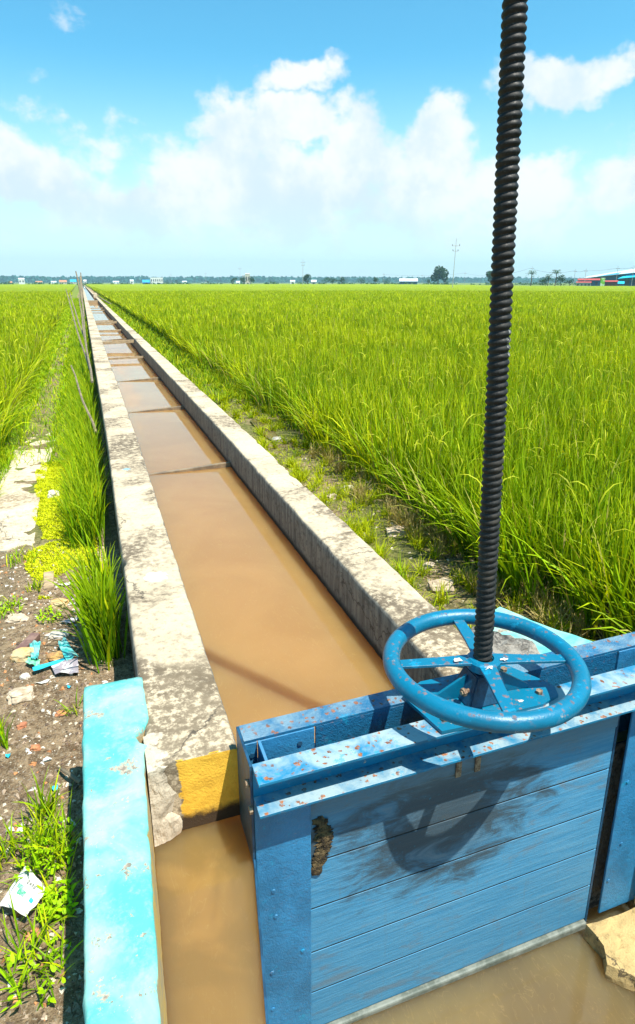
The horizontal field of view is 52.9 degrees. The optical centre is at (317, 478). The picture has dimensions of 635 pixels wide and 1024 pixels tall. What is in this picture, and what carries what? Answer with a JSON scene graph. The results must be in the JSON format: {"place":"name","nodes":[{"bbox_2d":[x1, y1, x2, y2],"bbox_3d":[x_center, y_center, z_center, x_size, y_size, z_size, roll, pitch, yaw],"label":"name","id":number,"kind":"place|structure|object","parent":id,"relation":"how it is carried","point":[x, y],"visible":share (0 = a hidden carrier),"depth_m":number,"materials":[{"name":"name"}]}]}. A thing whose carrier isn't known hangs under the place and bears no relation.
{"place":"outdoors","nodes":[
{"label":"outdoors","id":0,"kind":"place"},
{"bbox_2d":[18,278,24,283],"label":"house","id":1,"kind":"structure","parent":0,"point":[21,281],"depth_m":524.37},
{"bbox_2d":[0,539,113,1023],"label":"gravel","id":2,"kind":"structure","parent":0,"point":[52,934],"depth_m":2.21,"materials":[{"name":"gravel"}]},
{"bbox_2d":[44,629,69,638],"bbox_3d":[-1.240,0.746,3.044,0.118,0.047,0.074,-6,18,-18],"label":"rock","id":3,"kind":"object","parent":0,"point":[59,634],"visible":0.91,"depth_m":3.03,"materials":[{"name":"stone"}]},
{"bbox_2d":[59,280,66,283],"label":"house","id":4,"kind":"structure","parent":0,"point":[63,281],"depth_m":536.62,"materials":[{"name":"white paint"}]},
{"bbox_2d":[150,278,162,283],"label":"warehouse","id":5,"kind":"structure","parent":0,"point":[156,280],"depth_m":520.01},
{"bbox_2d":[245,273,249,283],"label":"tower building","id":6,"kind":"structure","parent":0,"point":[247,275],"depth_m":408.12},
{"bbox_2d":[0,282,629,1023],"bbox_3d":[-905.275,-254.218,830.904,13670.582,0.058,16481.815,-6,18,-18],"label":"ground","id":7,"kind":"structure","parent":0,"point":[122,668],"depth_m":2.69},
{"bbox_2d":[0,710,16,748],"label":"weed","id":8,"kind":"object","parent":7,"relation":"on","point":[4,742],"visible":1,"depth_m":2.29,"materials":[{"name":"green plant"}]},
{"bbox_2d":[0,446,18,496],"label":"path grass","id":9,"kind":"structure","parent":7,"relation":"on","point":[5,467],"depth_m":5.70,"materials":[{"name":"green plant"}]},
{"bbox_2d":[0,595,24,618],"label":"weed","id":10,"kind":"object","parent":7,"relation":"on","point":[6,610],"visible":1,"depth_m":3.26,"materials":[{"name":"green plant"}]},
{"bbox_2d":[0,810,29,870],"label":"weed","id":11,"kind":"object","parent":7,"relation":"on","point":[2,847],"visible":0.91,"depth_m":1.86,"materials":[{"name":"green plant"}]},
{"bbox_2d":[5,613,28,623],"bbox_3d":[-1.497,0.701,3.180,0.114,0.040,0.107,-6,18,-18],"label":"rock","id":12,"kind":"object","parent":7,"relation":"on","point":[18,617],"visible":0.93,"depth_m":3.17,"materials":[{"name":"beige stone"}]},
{"bbox_2d":[6,685,33,704],"bbox_3d":[-1.193,0.870,2.565,0.100,0.046,0.087,-6,18,-18],"label":"rock","id":13,"kind":"object","parent":7,"relation":"on","point":[18,695],"visible":1,"depth_m":2.55,"materials":[{"name":"beige stone"}]},
{"bbox_2d":[16,721,26,729],"bbox_3d":[-1.116,0.931,2.412,0.039,0.019,0.029,-11,20,-31],"label":"brick chip","id":14,"kind":"object","parent":7,"relation":"on","point":[21,725],"visible":1,"depth_m":2.40,"materials":[{"name":"brick"}]},
{"bbox_2d":[10,647,33,662],"bbox_3d":[-1.306,0.787,2.844,0.117,0.063,0.074,-6,18,-18],"label":"rock","id":15,"kind":"object","parent":7,"relation":"on","point":[22,654],"visible":0.81,"depth_m":2.82,"materials":[{"name":"beige stone"}]},
{"bbox_2d":[0,866,44,916],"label":"carton","id":16,"kind":"object","parent":7,"relation":"on","point":[24,899],"visible":0.97,"depth_m":1.70,"materials":[{"name":"white cardboard"}]},
{"bbox_2d":[6,544,38,568],"bbox_3d":[-1.775,0.455,3.814,0.219,0.092,0.258,-6,18,-18],"label":"weed","id":17,"kind":"object","parent":7,"relation":"on","point":[13,560],"visible":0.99,"depth_m":3.81,"materials":[{"name":"green plant"}]},
{"bbox_2d":[19,673,30,679],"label":"rock","id":18,"kind":"object","parent":7,"relation":"on","point":[23,676],"visible":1,"depth_m":2.70,"materials":[{"name":"stone"}]},
{"bbox_2d":[0,431,53,551],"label":"path slab","id":19,"kind":"structure","parent":7,"relation":"on","point":[18,505],"depth_m":4.82,"materials":[{"name":"concrete"}]},
{"bbox_2d":[13,633,40,650],"bbox_3d":[-1.331,0.759,2.927,0.047,0.046,0.142,4,17,12],"label":"brick","id":20,"kind":"object","parent":7,"relation":"on","point":[31,637],"visible":0.53,"depth_m":2.94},
{"bbox_2d":[24,927,39,941],"bbox_3d":[-0.728,1.167,1.632,0.046,0.022,0.029,-6,18,-18],"label":"brick chip","id":21,"kind":"object","parent":7,"relation":"on","point":[30,932],"visible":0.57,"depth_m":1.63,"materials":[{"name":"orange brick"}]},
{"bbox_2d":[23,575,44,591],"bbox_3d":[-1.531,0.559,3.452,0.114,0.104,0.132,-3,17,-9],"label":"weed","id":22,"kind":"object","parent":7,"relation":"on","point":[34,584],"visible":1,"depth_m":3.46,"materials":[{"name":"green plant"}]},
{"bbox_2d":[29,743,40,750],"bbox_3d":[-1.010,0.961,2.287,0.039,0.019,0.033,-6,18,-18],"label":"brick chip","id":23,"kind":"object","parent":7,"relation":"on","point":[35,747],"visible":1,"depth_m":2.28,"materials":[{"name":"orange brick"}]},
{"bbox_2d":[0,887,71,1006],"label":"weed","id":24,"kind":"object","parent":7,"relation":"on","point":[4,972],"visible":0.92,"depth_m":1.57,"materials":[{"name":"green plant"}]},
{"bbox_2d":[0,290,72,449],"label":"rice crop","id":25,"kind":"object","parent":7,"relation":"on","point":[24,337],"visible":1,"depth_m":12.86,"materials":[{"name":"green plant"}]},
{"bbox_2d":[0,298,75,470],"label":"path grass","id":26,"kind":"structure","parent":7,"relation":"on","point":[63,322],"depth_m":8.94,"materials":[{"name":"green plant"}]},
{"bbox_2d":[0,284,75,315],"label":"rice canopy","id":27,"kind":"object","parent":7,"relation":"on","point":[36,287],"visible":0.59,"depth_m":145.56,"materials":[{"name":"green plant"}]},
{"bbox_2d":[0,780,82,889],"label":"weed","id":28,"kind":"object","parent":7,"relation":"on","point":[38,856],"visible":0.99,"depth_m":1.84,"materials":[{"name":"green plant"}]},
{"bbox_2d":[0,900,83,1012],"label":"weed","id":29,"kind":"object","parent":7,"relation":"on","point":[12,957],"visible":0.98,"depth_m":1.53,"materials":[{"name":"green plant"}]},
{"bbox_2d":[19,766,72,829],"bbox_3d":[-0.843,0.986,1.971,0.155,0.163,0.158,5,18,16],"label":"weed","id":30,"kind":"object","parent":7,"relation":"on","point":[42,810],"visible":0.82,"depth_m":1.99,"materials":[{"name":"green plant"}]},
{"bbox_2d":[43,571,53,589],"bbox_3d":[-1.499,0.568,3.564,0.055,0.030,0.191,-7,18,-20],"label":"plank offcut","id":31,"kind":"object","parent":7,"relation":"on","point":[49,575],"visible":0.94,"depth_m":3.55,"materials":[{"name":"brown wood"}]},
{"bbox_2d":[34,605,63,623],"bbox_3d":[-1.338,0.674,3.173,0.157,0.042,0.188,-6,18,-18],"label":"weed","id":32,"kind":"object","parent":7,"relation":"on","point":[54,614],"visible":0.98,"depth_m":3.18,"materials":[{"name":"green plant"}]},
{"bbox_2d":[25,637,78,673],"bbox_3d":[-1.169,0.778,2.818,0.219,0.028,0.337,-6,18,-18],"label":"snack packet","id":33,"kind":"object","parent":7,"relation":"on","point":[69,665],"visible":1,"depth_m":2.78,"materials":[{"name":"teal plastic"}]},
{"bbox_2d":[48,490,58,497],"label":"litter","id":34,"kind":"object","parent":7,"relation":"on","point":[50,494],"visible":0.59,"depth_m":4.98,"materials":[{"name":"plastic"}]},
{"bbox_2d":[43,650,65,662],"bbox_3d":[-1.163,0.800,2.843,0.109,0.064,0.071,-6,18,-18],"label":"rock","id":35,"kind":"object","parent":7,"relation":"on","point":[53,656],"visible":0.61,"depth_m":2.83,"materials":[{"name":"beige stone"}]},
{"bbox_2d":[26,867,83,927],"bbox_3d":[-0.687,1.112,1.694,0.164,0.079,0.184,-6,18,-18],"label":"weed","id":36,"kind":"object","parent":7,"relation":"on","point":[47,891],"visible":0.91,"depth_m":1.69,"materials":[{"name":"green plant"}]},
{"bbox_2d":[49,598,68,608],"bbox_3d":[-1.341,0.650,3.319,0.100,0.050,0.088,-6,18,-18],"label":"rock","id":37,"kind":"object","parent":7,"relation":"on","point":[55,603],"visible":0.82,"depth_m":3.29,"materials":[{"name":"beige stone"}]},
{"bbox_2d":[23,460,97,599],"bbox_3d":[-1.879,0.223,4.675,0.513,0.051,2.876,-6,18,-18],"label":"moss","id":38,"kind":"object","parent":7,"relation":"on","point":[64,537],"visible":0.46,"depth_m":4.20,"materials":[{"name":"yellow plant"}]},
{"bbox_2d":[55,709,67,716],"bbox_3d":[-0.995,0.911,2.481,0.050,0.022,0.029,-3,17,-10],"label":"brick chip","id":39,"kind":"object","parent":7,"relation":"on","point":[59,713],"visible":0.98,"depth_m":2.48,"materials":[{"name":"orange brick"}]},
{"bbox_2d":[56,692,82,715],"bbox_3d":[-0.946,0.879,2.495,0.132,0.067,0.146,11,20,32],"label":"weed","id":40,"kind":"object","parent":7,"relation":"on","point":[70,707],"visible":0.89,"depth_m":2.48,"materials":[{"name":"green plant"}]},
{"bbox_2d":[61,618,77,622],"bbox_3d":[-1.222,0.696,3.139,0.076,0.011,0.046,1,17,4],"label":"litter scrap","id":41,"kind":"object","parent":7,"relation":"on","point":[68,620],"visible":0.84,"depth_m":3.13,"materials":[{"name":"grey metal"}]},
{"bbox_2d":[57,766,82,784],"bbox_3d":[-0.831,0.987,2.134,0.138,0.024,0.015,12,21,34],"label":"stick","id":42,"kind":"object","parent":7,"relation":"on","point":[75,778],"visible":0.97,"depth_m":2.12,"materials":[{"name":"brown wood"}]},
{"bbox_2d":[43,297,110,549],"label":"tall grass","id":43,"kind":"structure","parent":7,"relation":"on","point":[82,497],"depth_m":5.04,"materials":[{"name":"green plant"}]},
{"bbox_2d":[70,294,83,336],"bbox_3d":[-5.328,-3.632,14.112,0.050,0.893,3.019,-8,19,-23],"label":"bamboo stick","id":44,"kind":"object","parent":43,"relation":"on","point":[76,316],"visible":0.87,"depth_m":13.92,"materials":[{"name":"brown wood"}]},
{"bbox_2d":[65,289,89,369],"bbox_3d":[-4.086,-2.631,10.774,0.047,1.068,4.417,-7,19,-22],"label":"bamboo stick","id":45,"kind":"object","parent":43,"relation":"on","point":[77,332],"visible":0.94,"depth_m":10.24,"materials":[{"name":"brown wood"}]},
{"bbox_2d":[75,271,81,302],"bbox_3d":[-12.281,-9.897,32.911,0.109,1.564,1.077,-8,19,-25],"label":"bamboo stick","id":46,"kind":"object","parent":43,"relation":"on","point":[78,285],"visible":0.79,"depth_m":32.90,"materials":[{"name":"brown wood"}]},
{"bbox_2d":[79,295,84,340],"bbox_3d":[-5.227,-3.594,14.162,0.049,0.866,5.006,-6,18,-19],"label":"bamboo stick","id":47,"kind":"object","parent":43,"relation":"on","point":[81,318],"visible":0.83,"depth_m":13.95,"materials":[{"name":"brown wood"}]},
{"bbox_2d":[80,276,84,316],"bbox_3d":[-7.689,-5.968,20.841,0.065,1.268,2.025,-6,18,-18],"label":"bamboo stick","id":48,"kind":"object","parent":43,"relation":"on","point":[82,297],"visible":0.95,"depth_m":20.69,"materials":[{"name":"brown wood"}]},
{"bbox_2d":[70,365,96,432],"bbox_3d":[-2.433,-0.846,6.608,0.048,0.526,1.223,-9,19,-27],"label":"bamboo stick","id":49,"kind":"object","parent":43,"relation":"on","point":[89,415],"visible":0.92,"depth_m":6.51,"materials":[{"name":"brown wood"}]},
{"bbox_2d":[42,524,127,673],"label":"tall grass","id":50,"kind":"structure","parent":7,"relation":"on","point":[95,599],"depth_m":2.80,"materials":[{"name":"green plant"}]},
{"bbox_2d":[81,677,167,1023],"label":"parapet","id":51,"kind":"structure","parent":7,"relation":"on","point":[123,975],"depth_m":1.36,"materials":[{"name":"paint"}]},
{"bbox_2d":[83,289,239,829],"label":"canal wall","id":52,"kind":"structure","parent":7,"relation":"on","point":[187,716],"depth_m":2.23,"materials":[{"name":"concrete"}]},
{"bbox_2d":[83,313,92,382],"bbox_3d":[-3.617,-2.148,9.987,0.047,0.678,4.404,-6,18,-19],"label":"bamboo stick","id":53,"kind":"object","parent":52,"relation":"on","point":[91,374],"visible":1,"depth_m":9.26,"materials":[{"name":"brown wood"}]},
{"bbox_2d":[143,732,181,846],"bbox_3d":[-0.416,0.853,1.755,0.092,0.283,0.196,-6,18,-18],"label":"mortar patch","id":54,"kind":"object","parent":52,"relation":"attached to","point":[166,823],"visible":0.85,"depth_m":1.68,"materials":[{"name":"grey concrete"}]},
{"bbox_2d":[98,295,248,404],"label":"bank grass","id":55,"kind":"structure","parent":7,"relation":"on","point":[141,329],"depth_m":12.99,"materials":[{"name":"green plant"}]},
{"bbox_2d":[250,415,277,440],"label":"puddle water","id":56,"kind":"structure","parent":7,"relation":"on","point":[271,433],"depth_m":7.20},
{"bbox_2d":[266,405,277,417],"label":"weed","id":57,"kind":"object","parent":7,"relation":"on","point":[274,413],"visible":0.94,"depth_m":7.74,"materials":[{"name":"green plant"}]},
{"bbox_2d":[83,284,469,682],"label":"canal wall","id":58,"kind":"structure","parent":7,"relation":"on","point":[379,600],"depth_m":3.20,"materials":[{"name":"concrete"}]},
{"bbox_2d":[88,300,97,302],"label":"check board","id":59,"kind":"object","parent":58,"relation":"attached to","point":[92,301],"visible":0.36,"depth_m":45.28,"materials":[{"name":"brown wood"}]},
{"bbox_2d":[96,321,116,323],"bbox_3d":[-6.968,-5.150,21.073,0.684,0.087,0.068,-7,19,-22],"label":"strut","id":60,"kind":"object","parent":58,"relation":"attached to","point":[110,322],"visible":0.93,"depth_m":21.06,"materials":[{"name":"brown wood"}]},
{"bbox_2d":[98,329,121,331],"bbox_3d":[-6.087,-4.345,18.711,0.682,0.048,0.040,-7,18,-21],"label":"strut","id":61,"kind":"object","parent":58,"relation":"attached to","point":[109,330],"visible":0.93,"depth_m":18.69,"materials":[{"name":"brown wood"}]},
{"bbox_2d":[102,340,133,344],"bbox_3d":[-4.450,-3.054,14.265,0.685,0.087,0.071,-7,19,-22],"label":"strut","id":62,"kind":"object","parent":58,"relation":"attached to","point":[118,342],"visible":0.94,"depth_m":14.24,"materials":[{"name":"brown wood"}]},
{"bbox_2d":[108,356,144,359],"bbox_3d":[-3.584,-2.261,11.945,0.682,0.048,0.041,-7,18,-21],"label":"strut","id":63,"kind":"object","parent":58,"relation":"attached to","point":[118,358],"visible":0.93,"depth_m":11.93,"materials":[{"name":"brown wood"}]},
{"bbox_2d":[117,377,159,381],"bbox_3d":[-2.719,-1.476,9.624,0.682,0.075,0.042,-6,18,-20],"label":"strut","id":64,"kind":"object","parent":58,"relation":"attached to","point":[156,378],"visible":0.67,"depth_m":9.64,"materials":[{"name":"brown wood"}]},
{"bbox_2d":[128,406,183,412],"bbox_3d":[-1.887,-0.784,7.374,0.683,0.075,0.043,-6,18,-20],"label":"strut","id":65,"kind":"object","parent":58,"relation":"attached to","point":[172,408],"visible":0.66,"depth_m":7.40,"materials":[{"name":"brown wood"}]},
{"bbox_2d":[149,462,230,474],"bbox_3d":[-1.022,-0.063,5.035,0.684,0.075,0.044,-6,18,-20],"label":"strut","id":66,"kind":"object","parent":58,"relation":"attached to","point":[218,465],"visible":0.7,"depth_m":5.05,"materials":[{"name":"brown wood"}]},
{"bbox_2d":[471,626,539,653],"bbox_3d":[0.664,0.863,2.244,0.191,0.605,0.394,-6,18,-18],"label":"mortar patch","id":67,"kind":"object","parent":58,"relation":"attached to","point":[506,644],"visible":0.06,"depth_m":2.20,"materials":[{"name":"grey concrete"}]},
{"bbox_2d":[0,281,575,284],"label":"hedge","id":68,"kind":"object","parent":7,"relation":"on","point":[535,283],"visible":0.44,"depth_m":387.48,"materials":[{"name":"green plant"}]},
{"bbox_2d":[0,275,592,282],"bbox_3d":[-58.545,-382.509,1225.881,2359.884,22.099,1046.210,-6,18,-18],"label":"woodland","id":69,"kind":"object","parent":7,"relation":"on","point":[169,279],"visible":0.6,"depth_m":1428.91,"materials":[{"name":"green plant"}]},
{"bbox_2d":[303,273,310,283],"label":"tree","id":70,"kind":"object","parent":7,"relation":"on","point":[306,277],"visible":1,"depth_m":376.06,"materials":[{"name":"green plant"}]},
{"bbox_2d":[326,493,336,499],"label":"rock","id":71,"kind":"object","parent":7,"relation":"on","point":[334,497],"visible":0.49,"depth_m":4.89,"materials":[{"name":"beige stone"}]},
{"bbox_2d":[336,277,345,283],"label":"tree","id":72,"kind":"object","parent":7,"relation":"on","point":[341,280],"visible":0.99,"depth_m":376.82,"materials":[{"name":"green plant"}]},
{"bbox_2d":[343,449,355,468],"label":"weed","id":73,"kind":"object","parent":7,"relation":"on","point":[349,459],"visible":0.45,"depth_m":5.60,"materials":[{"name":"green plant"}]},
{"bbox_2d":[86,284,634,316],"bbox_3d":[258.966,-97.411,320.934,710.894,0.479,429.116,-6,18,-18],"label":"rice canopy","id":74,"kind":"object","parent":7,"relation":"on","point":[246,287],"visible":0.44,"depth_m":144.35,"materials":[{"name":"green plant"}]},
{"bbox_2d":[92,287,634,640],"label":"rice crop","id":75,"kind":"object","parent":7,"relation":"on","point":[400,390],"visible":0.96,"depth_m":6.64,"materials":[{"name":"green plant"}]},
{"bbox_2d":[124,319,602,638],"bbox_3d":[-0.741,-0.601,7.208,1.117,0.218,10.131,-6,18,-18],"label":"bank grass","id":76,"kind":"structure","parent":7,"relation":"on","point":[380,551],"depth_m":4.60,"materials":[{"name":"green plant"}]},
{"bbox_2d":[389,547,406,576],"bbox_3d":[0.448,0.485,3.534,0.204,0.175,0.187,-1,17,-3],"label":"weed","id":77,"kind":"object","parent":7,"relation":"on","point":[399,565],"visible":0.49,"depth_m":3.54,"materials":[{"name":"green plant"}]},
{"bbox_2d":[385,525,410,536],"bbox_3d":[0.537,0.348,4.223,0.202,0.078,0.135,-6,18,-18],"label":"rock","id":78,"kind":"object","parent":7,"relation":"on","point":[390,531],"visible":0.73,"depth_m":4.17,"materials":[{"name":"beige stone"}]},
{"bbox_2d":[399,278,417,283],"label":"shed","id":79,"kind":"structure","parent":7,"relation":"on","point":[408,280],"depth_m":398.40,"materials":[{"name":"white metal"}]},
{"bbox_2d":[283,455,534,615],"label":"gravel","id":80,"kind":"structure","parent":7,"relation":"on","point":[444,567],"depth_m":4.00,"materials":[{"name":"grey gravel"}]},
{"bbox_2d":[422,562,435,568],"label":"rock","id":81,"kind":"object","parent":7,"relation":"on","point":[432,564],"visible":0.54,"depth_m":3.68,"materials":[{"name":"beige stone"}]},
{"bbox_2d":[430,266,448,284],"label":"tree","id":82,"kind":"object","parent":7,"relation":"on","point":[438,273],"visible":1,"depth_m":367.86,"materials":[{"name":"green plant"}]},
{"bbox_2d":[425,577,454,592],"bbox_3d":[0.662,0.578,3.447,0.150,0.079,0.108,-6,18,-18],"label":"rock","id":83,"kind":"object","parent":7,"relation":"on","point":[433,583],"visible":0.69,"depth_m":3.42,"materials":[{"name":"beige stone"}]},
{"bbox_2d":[452,239,459,287],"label":"power pole","id":84,"kind":"object","parent":7,"relation":"on","point":[454,263],"visible":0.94,"depth_m":139.28,"materials":[{"name":"concrete"}]},
{"bbox_2d":[306,441,626,640],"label":"dry stems","id":85,"kind":"object","parent":7,"relation":"on","point":[405,523],"visible":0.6,"depth_m":3.94,"materials":[{"name":"green plant"}]},
{"bbox_2d":[486,271,491,282],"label":"tree","id":86,"kind":"object","parent":7,"relation":"on","point":[488,275],"visible":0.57,"depth_m":276.15,"materials":[{"name":"green plant"}]},
{"bbox_2d":[493,607,592,653],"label":"parapet","id":87,"kind":"structure","parent":7,"relation":"on","point":[572,639],"depth_m":2.29,"materials":[{"name":"paint"}]},
{"bbox_2d":[539,276,551,285],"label":"tree","id":88,"kind":"object","parent":7,"relation":"on","point":[545,280],"visible":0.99,"depth_m":227.44,"materials":[{"name":"green plant"}]},
{"bbox_2d":[551,270,562,285],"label":"palm tree","id":89,"kind":"object","parent":7,"relation":"on","point":[556,273],"visible":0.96,"depth_m":228.62,"materials":[{"name":"green plant"}]},
{"bbox_2d":[552,275,566,285],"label":"tree","id":90,"kind":"object","parent":7,"relation":"on","point":[561,278],"visible":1,"depth_m":223.59,"materials":[{"name":"green plant"}]},
{"bbox_2d":[576,281,591,285],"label":"shop row","id":91,"kind":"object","parent":7,"relation":"on","point":[583,283],"visible":0.95,"depth_m":204.56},
{"bbox_2d":[578,278,599,285],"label":"shop row","id":92,"kind":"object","parent":7,"relation":"on","point":[595,282],"visible":0.47,"depth_m":212.14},
{"bbox_2d":[600,278,604,285],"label":"banner","id":93,"kind":"object","parent":7,"relation":"on","point":[602,282],"visible":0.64,"depth_m":200.41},
{"bbox_2d":[589,741,625,908],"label":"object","id":94,"kind":"structure","parent":7,"relation":"on","point":[616,769],"depth_m":2.22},
{"bbox_2d":[236,0,634,1023],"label":"sluice gate","id":95,"kind":"structure","parent":94,"relation":"on","point":[462,810],"depth_m":1.81,"materials":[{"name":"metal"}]},
{"bbox_2d":[311,815,333,875],"bbox_3d":[0.012,0.987,1.722,0.071,0.200,0.015,-6,18,-18],"label":"mud nest","id":96,"kind":"object","parent":95,"relation":"attached to","point":[324,837],"visible":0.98,"depth_m":1.72,"materials":[{"name":"brown soil"}]},
{"bbox_2d":[584,269,634,285],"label":"hall","id":97,"kind":"structure","parent":7,"relation":"on","point":[626,276],"depth_m":227.74,"materials":[{"name":"white metal"}]},
{"bbox_2d":[622,280,628,285],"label":"doorway","id":98,"kind":"structure","parent":97,"relation":"in","point":[626,283],"depth_m":226.96,"materials":[{"name":"grey"}]},
{"bbox_2d":[604,280,617,285],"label":"shop row","id":99,"kind":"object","parent":7,"relation":"on","point":[611,282],"visible":0.82,"depth_m":203.23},
{"bbox_2d":[617,281,624,285],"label":"hut","id":100,"kind":"object","parent":7,"relation":"on","point":[620,283],"visible":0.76,"depth_m":203.22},
{"bbox_2d":[626,897,634,907],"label":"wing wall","id":101,"kind":"structure","parent":7,"relation":"on","point":[631,903],"depth_m":2.30,"materials":[{"name":"concrete"}]},
{"bbox_2d":[0,0,634,281],"label":"sky","id":102,"kind":"structure","parent":0,"point":[150,138],"materials":[{"name":"blue"}]},
{"bbox_2d":[83,285,628,1023],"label":"canal water","id":103,"kind":"structure","parent":0,"point":[279,631],"depth_m":2.60,"materials":[{"name":"brown liquid"}]},
{"bbox_2d":[351,902,634,1023],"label":"pool water","id":104,"kind":"structure","parent":0,"point":[563,980],"depth_m":2.03,"materials":[{"name":"brown liquid"}]},
{"bbox_2d":[583,907,634,991],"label":"ledge","id":105,"kind":"object","parent":104,"relation":"in","point":[610,941],"visible":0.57,"depth_m":2.13,"materials":[{"name":"concrete"}]}
]}

